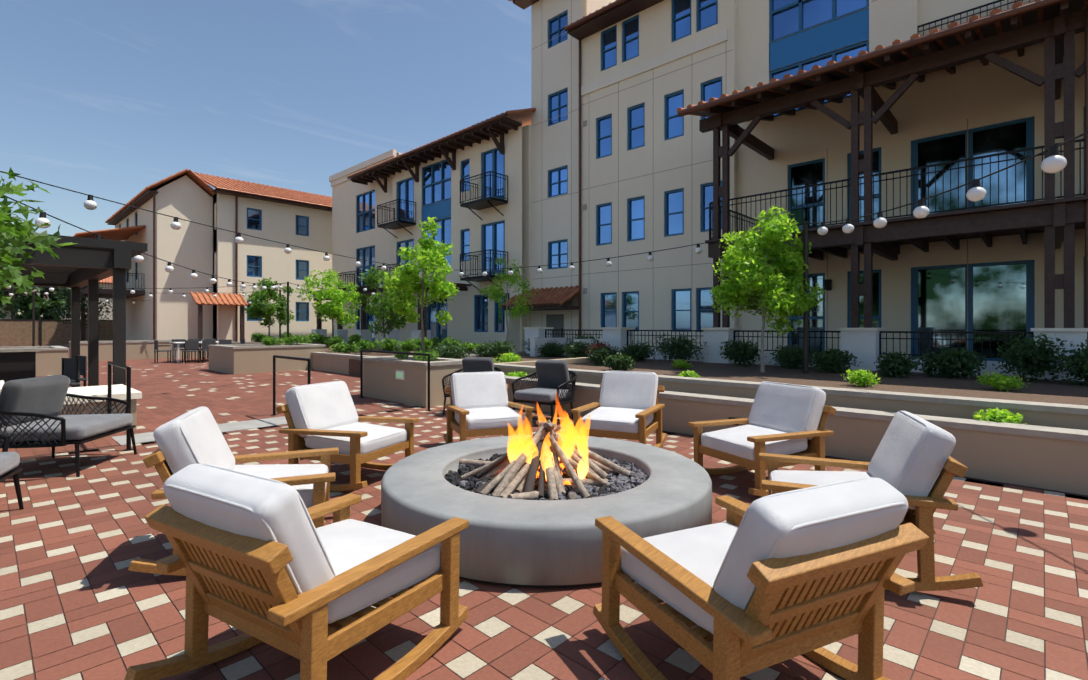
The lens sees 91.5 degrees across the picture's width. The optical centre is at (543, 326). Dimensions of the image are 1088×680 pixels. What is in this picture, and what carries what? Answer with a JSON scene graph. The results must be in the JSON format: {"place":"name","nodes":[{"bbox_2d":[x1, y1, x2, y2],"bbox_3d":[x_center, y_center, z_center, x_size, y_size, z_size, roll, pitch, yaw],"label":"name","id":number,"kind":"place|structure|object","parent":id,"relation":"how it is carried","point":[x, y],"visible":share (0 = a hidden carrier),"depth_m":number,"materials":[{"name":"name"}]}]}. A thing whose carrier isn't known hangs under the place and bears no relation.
{"place":"outdoors","nodes":[
{"label":"outdoors","id":0,"kind":"place"},
{"bbox_2d":[0,344,68,345],"bbox_3d":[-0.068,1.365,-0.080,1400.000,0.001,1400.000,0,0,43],"label":"ground","id":1,"kind":"structure","parent":0,"point":[29,345],"depth_m":37.91,"materials":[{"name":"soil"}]},
{"bbox_2d":[0,285,53,318],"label":"tree","id":2,"kind":"object","parent":1,"relation":"on","point":[11,309],"visible":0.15,"depth_m":42.24,"materials":[{"name":"plant"}]},
{"bbox_2d":[11,285,85,319],"bbox_3d":[-36.951,-1.214,39.626,4.155,5.254,4.028,0,0,-26],"label":"tree","id":3,"kind":"object","parent":1,"relation":"on","point":[44,303],"visible":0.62,"depth_m":38.40,"materials":[{"name":"plant"}]},
{"bbox_2d":[0,319,112,345],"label":"perimeter wall","id":4,"kind":"structure","parent":1,"relation":"on","point":[19,332],"depth_m":36.32,"materials":[{"name":"brown concrete"}]},
{"bbox_2d":[0,276,112,319],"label":"background houses","id":5,"kind":"structure","parent":1,"relation":"on","point":[109,282],"depth_m":57.42,"materials":[{"name":"paint"}]},
{"bbox_2d":[73,168,331,341],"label":"building","id":6,"kind":"structure","parent":1,"relation":"on","point":[299,219],"depth_m":32.84,"materials":[{"name":"beige paint"}]},
{"bbox_2d":[307,108,535,351],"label":"building","id":7,"kind":"structure","parent":1,"relation":"on","point":[469,187],"depth_m":25.18,"materials":[{"name":"beige paint"}]},
{"bbox_2d":[501,285,581,351],"bbox_3d":[-0.112,-0.123,21.183,3.350,2.960,1.388,0,0,43],"label":"entry canopy","id":8,"kind":"object","parent":1,"relation":"on","point":[542,299],"visible":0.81,"depth_m":21.42,"materials":[{"name":"brown"}]},
{"bbox_2d":[508,0,1084,361],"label":"building","id":9,"kind":"structure","parent":1,"relation":"on","point":[621,158],"depth_m":15.97,"materials":[{"name":"beige paint"}]},
{"bbox_2d":[677,0,1087,345],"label":"timber balcony frame","id":10,"kind":"object","parent":9,"relation":"attached to","point":[1055,26],"visible":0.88,"depth_m":10.50,"materials":[{"name":"brown wood"}]},
{"bbox_2d":[709,138,1084,239],"bbox_3d":[11.116,-2.643,9.293,15.790,1.000,3.460,0,0,43],"label":"balcony railing","id":11,"kind":"object","parent":10,"relation":"attached to","point":[848,185],"visible":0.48,"depth_m":10.64,"materials":[{"name":"black metal"}]},
{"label":"terrace floor","id":12,"kind":"structure","parent":1,"relation":"on","visible":0},
{"bbox_2d":[523,327,1087,380],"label":"terrace fence wall","id":13,"kind":"structure","parent":12,"relation":"on","point":[862,344],"depth_m":10.98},
{"bbox_2d":[545,329,1033,357],"bbox_3d":[7.682,0.367,10.203,20.980,0.540,0.040,0,0,43],"label":"metal fence","id":14,"kind":"object","parent":13,"relation":"on","point":[832,337],"visible":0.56,"depth_m":11.46,"materials":[{"name":"black metal"}]},
{"bbox_2d":[0,0,530,314],"label":"sky","id":15,"kind":"structure","parent":0,"point":[111,100],"materials":[{"name":"blue"}]},
{"bbox_2d":[0,345,1087,679],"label":"patio paving","id":16,"kind":"structure","parent":0,"point":[78,601],"depth_m":2.68,"materials":[{"name":"red brick"}]},
{"bbox_2d":[0,434,23,509],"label":"armchair","id":17,"kind":"object","parent":16,"relation":"on","point":[9,462],"visible":1,"depth_m":3.82,"materials":[{"name":"grey fabric"}]},
{"bbox_2d":[0,167,77,309],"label":"tree","id":18,"kind":"object","parent":16,"relation":"on","point":[11,265],"visible":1,"depth_m":4.91,"materials":[{"name":"plant"}]},
{"bbox_2d":[0,375,136,476],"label":"outdoor sofa","id":19,"kind":"object","parent":16,"relation":"on","point":[32,400],"visible":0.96,"depth_m":4.91,"materials":[{"name":"grey fabric"}]},
{"bbox_2d":[62,358,80,386],"bbox_3d":[-7.609,0.932,8.249,0.460,0.850,0.460,0,0,23],"label":"chair","id":20,"kind":"object","parent":16,"relation":"on","point":[71,368],"visible":0.38,"depth_m":8.40,"materials":[{"name":"black metal"}]},
{"bbox_2d":[0,233,146,386],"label":"pergola","id":21,"kind":"object","parent":16,"relation":"on","point":[91,263],"visible":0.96,"depth_m":8.65,"materials":[{"name":"grey metal"}]},
{"bbox_2d":[70,355,86,386],"bbox_3d":[-8.128,0.932,9.011,0.460,0.850,0.460,0,0,33],"label":"chair","id":22,"kind":"object","parent":16,"relation":"on","point":[83,366],"visible":0.42,"depth_m":9.06,"materials":[{"name":"black metal"}]},
{"bbox_2d":[48,287,112,328],"bbox_3d":[-28.994,-0.836,33.471,3.024,4.388,3.395,0,0,43],"label":"tree","id":23,"kind":"object","parent":16,"relation":"on","point":[56,312],"visible":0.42,"depth_m":32.79,"materials":[{"name":"plant"}]},
{"bbox_2d":[0,380,286,445],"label":"steps and bench","id":24,"kind":"structure","parent":16,"relation":"on","point":[118,391],"depth_m":6.87,"materials":[{"name":"concrete"}]},
{"bbox_2d":[154,340,171,362],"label":"dining chair","id":25,"kind":"object","parent":16,"relation":"on","point":[156,345],"visible":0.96,"depth_m":19.63,"materials":[{"name":"black metal"}]},
{"bbox_2d":[171,339,187,361],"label":"dining chair","id":26,"kind":"object","parent":16,"relation":"on","point":[178,340],"visible":0.5,"depth_m":20.81,"materials":[{"name":"black metal"}]},
{"bbox_2d":[181,340,198,362],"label":"dining chair","id":27,"kind":"object","parent":16,"relation":"on","point":[191,344],"visible":0.96,"depth_m":19.54,"materials":[{"name":"black metal"}]},
{"bbox_2d":[188,339,203,360],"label":"dining chair","id":28,"kind":"object","parent":16,"relation":"on","point":[200,348],"visible":0.42,"depth_m":21.11,"materials":[{"name":"black metal"}]},
{"bbox_2d":[169,341,232,362],"bbox_3d":[-13.293,0.977,20.596,0.950,0.760,1.900,0,0,43],"label":"dining table","id":29,"kind":"object","parent":16,"relation":"on","point":[177,343],"visible":0.52,"depth_m":19.75,"materials":[{"name":"white metal"}]},
{"bbox_2d":[199,340,215,362],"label":"dining chair","id":30,"kind":"object","parent":16,"relation":"on","point":[205,344],"visible":0.56,"depth_m":19.89,"materials":[{"name":"black metal"}]},
{"bbox_2d":[204,339,218,359],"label":"dining chair","id":31,"kind":"object","parent":16,"relation":"on","point":[208,349],"visible":0.33,"depth_m":21.49,"materials":[{"name":"black metal"}]},
{"bbox_2d":[219,340,231,344],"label":"dining chair","id":32,"kind":"object","parent":16,"relation":"on","point":[222,342],"visible":0.21,"depth_m":20.31,"materials":[{"name":"black metal"}]},
{"bbox_2d":[128,406,338,575],"bbox_3d":[-1.803,0.933,3.262,1.003,0.848,0.771,0,0,-20],"label":"rocking chair","id":33,"kind":"object","parent":16,"relation":"on","point":[193,436],"visible":0.4,"depth_m":3.05,"materials":[{"name":"white fabric"}]},
{"bbox_2d":[0,339,525,406],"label":"planters","id":34,"kind":"object","parent":16,"relation":"on","point":[381,381],"visible":0.67,"depth_m":15.10,"materials":[{"name":"grey concrete"}]},
{"bbox_2d":[243,277,294,336],"bbox_3d":[-13.409,-0.693,25.861,2.247,3.510,2.460,0,0,-23],"label":"tree","id":35,"kind":"object","parent":34,"relation":"on","point":[265,310],"visible":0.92,"depth_m":25.70,"materials":[{"name":"plant"}]},
{"bbox_2d":[295,269,361,346],"bbox_3d":[-9.271,-0.747,22.967,2.251,3.616,2.510,0,0,17],"label":"tree","id":36,"kind":"object","parent":34,"relation":"on","point":[336,309],"visible":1,"depth_m":22.57,"materials":[{"name":"plant"}]},
{"bbox_2d":[251,331,480,360],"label":"planter shrubs","id":37,"kind":"object","parent":34,"relation":"on","point":[340,345],"visible":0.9,"depth_m":17.20,"materials":[{"name":"green plant"}]},
{"bbox_2d":[355,265,417,350],"bbox_3d":[-5.754,-0.570,19.433,1.981,3.263,2.079,0,0,27],"label":"tree","id":38,"kind":"object","parent":34,"relation":"on","point":[386,307],"visible":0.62,"depth_m":19.20,"materials":[{"name":"plant"}]},
{"bbox_2d":[378,216,459,360],"bbox_3d":[-2.373,-0.702,9.917,1.344,2.724,1.265,0,0,20],"label":"tree","id":39,"kind":"object","parent":34,"relation":"on","point":[438,287],"visible":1,"depth_m":9.92,"materials":[{"name":"plant"}]},
{"bbox_2d":[108,350,431,450],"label":"handrails","id":40,"kind":"object","parent":16,"relation":"on","point":[128,400],"visible":0.79,"depth_m":7.57,"materials":[{"name":"black metal"}]},
{"bbox_2d":[124,463,468,679],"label":"rocking chair","id":41,"kind":"object","parent":16,"relation":"on","point":[259,559],"visible":1,"depth_m":1.88,"materials":[{"name":"brown wood"}]},
{"bbox_2d":[276,381,418,490],"bbox_3d":[-1.751,0.939,4.751,1.004,0.837,0.771,0,0,23],"label":"rocking chair","id":42,"kind":"object","parent":16,"relation":"on","point":[321,415],"visible":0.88,"depth_m":4.60,"materials":[{"name":"white fabric"}]},
{"bbox_2d":[32,221,808,373],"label":"light poles","id":43,"kind":"object","parent":16,"relation":"on","point":[805,318],"visible":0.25,"depth_m":10.10,"materials":[{"name":"brown metal"}]},
{"bbox_2d":[0,131,1087,303],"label":"string lights","id":44,"kind":"object","parent":43,"relation":"hanging from","point":[1054,161],"visible":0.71,"depth_m":8.41,"materials":[{"name":"black"}]},
{"bbox_2d":[442,357,502,415],"bbox_3d":[-1.095,0.924,8.254,0.859,0.870,0.738,0,0,18],"label":"armchair","id":45,"kind":"object","parent":16,"relation":"on","point":[477,364],"visible":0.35,"depth_m":8.32,"materials":[{"name":"black metal"}]},
{"bbox_2d":[443,371,533,443],"bbox_3d":[-0.631,0.943,5.819,0.771,0.831,1.004,0,0,-21],"label":"rocking chair","id":46,"kind":"object","parent":16,"relation":"on","point":[480,404],"visible":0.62,"depth_m":5.91,"materials":[{"name":"white fabric"}]},
{"bbox_2d":[511,359,576,422],"bbox_3d":[0.026,0.924,7.614,0.859,0.870,0.738,0,0,33],"label":"armchair","id":47,"kind":"object","parent":16,"relation":"on","point":[552,376],"visible":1,"depth_m":7.58,"materials":[{"name":"metal"}]},
{"bbox_2d":[381,435,711,588],"bbox_3d":[0.017,1.187,3.863,2.300,0.340,2.300,0,0,43],"label":"fire pit","id":48,"kind":"object","parent":16,"relation":"on","point":[514,543],"visible":0.6,"depth_m":2.98,"materials":[{"name":"concrete"}]},
{"bbox_2d":[444,453,648,499],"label":"lava rocks","id":49,"kind":"object","parent":48,"relation":"in","point":[618,482],"visible":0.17,"depth_m":3.71,"materials":[{"name":"grey stone"}]},
{"bbox_2d":[459,419,629,499],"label":"firewood logs","id":50,"kind":"object","parent":49,"relation":"on","point":[518,475],"visible":0.71,"depth_m":3.62,"materials":[{"name":"brown wood"}]},
{"bbox_2d":[508,392,590,478],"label":"fire flames","id":51,"kind":"object","parent":50,"relation":"on","point":[516,447],"visible":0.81,"depth_m":3.69,"materials":[{"name":"yellow"}]},
{"bbox_2d":[530,338,602,356],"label":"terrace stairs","id":52,"kind":"structure","parent":16,"relation":"on","point":[534,342],"depth_m":15.87,"materials":[{"name":"white paint"}]},
{"bbox_2d":[571,371,665,447],"bbox_3d":[0.838,0.933,5.770,0.771,0.847,1.004,0,0,26],"label":"rocking chair","id":53,"kind":"object","parent":16,"relation":"on","point":[627,406],"visible":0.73,"depth_m":5.82,"materials":[{"name":"white fabric"}]},
{"bbox_2d":[349,353,1087,494],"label":"planter walls","id":54,"kind":"structure","parent":16,"relation":"on","point":[1045,446],"depth_m":5.84,"materials":[{"name":"beige concrete"}]},
{"bbox_2d":[479,256,537,342],"bbox_3d":[-1.216,-0.777,18.409,1.806,3.371,1.900,0,0,43],"label":"tree","id":55,"kind":"object","parent":54,"relation":"on","point":[514,280],"visible":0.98,"depth_m":18.31,"materials":[{"name":"green plant"}]},
{"bbox_2d":[396,370,738,424],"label":"outlet signs","id":56,"kind":"object","parent":54,"relation":"attached to","point":[400,374],"visible":0.44,"depth_m":9.32,"materials":[{"name":"white paint"}]},
{"bbox_2d":[585,342,609,360],"bbox_3d":[1.379,0.671,13.449,0.749,0.597,0.793,0,0,12],"label":"red shrub","id":57,"kind":"object","parent":54,"relation":"on","point":[596,345],"visible":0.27,"depth_m":13.42,"materials":[{"name":"red plant"}]},
{"bbox_2d":[431,332,1087,385],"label":"shrubs","id":58,"kind":"object","parent":54,"relation":"on","point":[1037,358],"visible":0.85,"depth_m":10.19,"materials":[{"name":"green plant"}]},
{"bbox_2d":[493,351,1029,423],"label":"shrubs","id":59,"kind":"object","parent":54,"relation":"on","point":[995,381],"visible":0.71,"depth_m":7.54,"materials":[{"name":"green plant"}]},
{"bbox_2d":[709,205,825,371],"bbox_3d":[4.312,-0.724,10.442,2.004,3.265,2.091,0,0,8],"label":"tree","id":60,"kind":"object","parent":54,"relation":"on","point":[762,283],"visible":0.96,"depth_m":10.08,"materials":[{"name":"green plant"}]},
{"bbox_2d":[593,477,928,679],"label":"rocking chair","id":61,"kind":"object","parent":16,"relation":"on","point":[764,582],"visible":1,"depth_m":1.77,"materials":[{"name":"brown wood"}]},
{"bbox_2d":[688,381,837,496],"bbox_3d":[1.899,0.934,4.616,1.004,0.845,0.771,0,0,-25],"label":"rocking chair","id":62,"kind":"object","parent":16,"relation":"on","point":[786,419],"visible":0.79,"depth_m":4.49,"materials":[{"name":"white fabric"}]},
{"bbox_2d":[759,411,983,590],"bbox_3d":[1.796,0.933,3.100,1.003,0.848,0.771,0,0,21],"label":"rocking chair","id":63,"kind":"object","parent":16,"relation":"on","point":[916,464],"visible":0.42,"depth_m":2.74,"materials":[{"name":"white fabric"}]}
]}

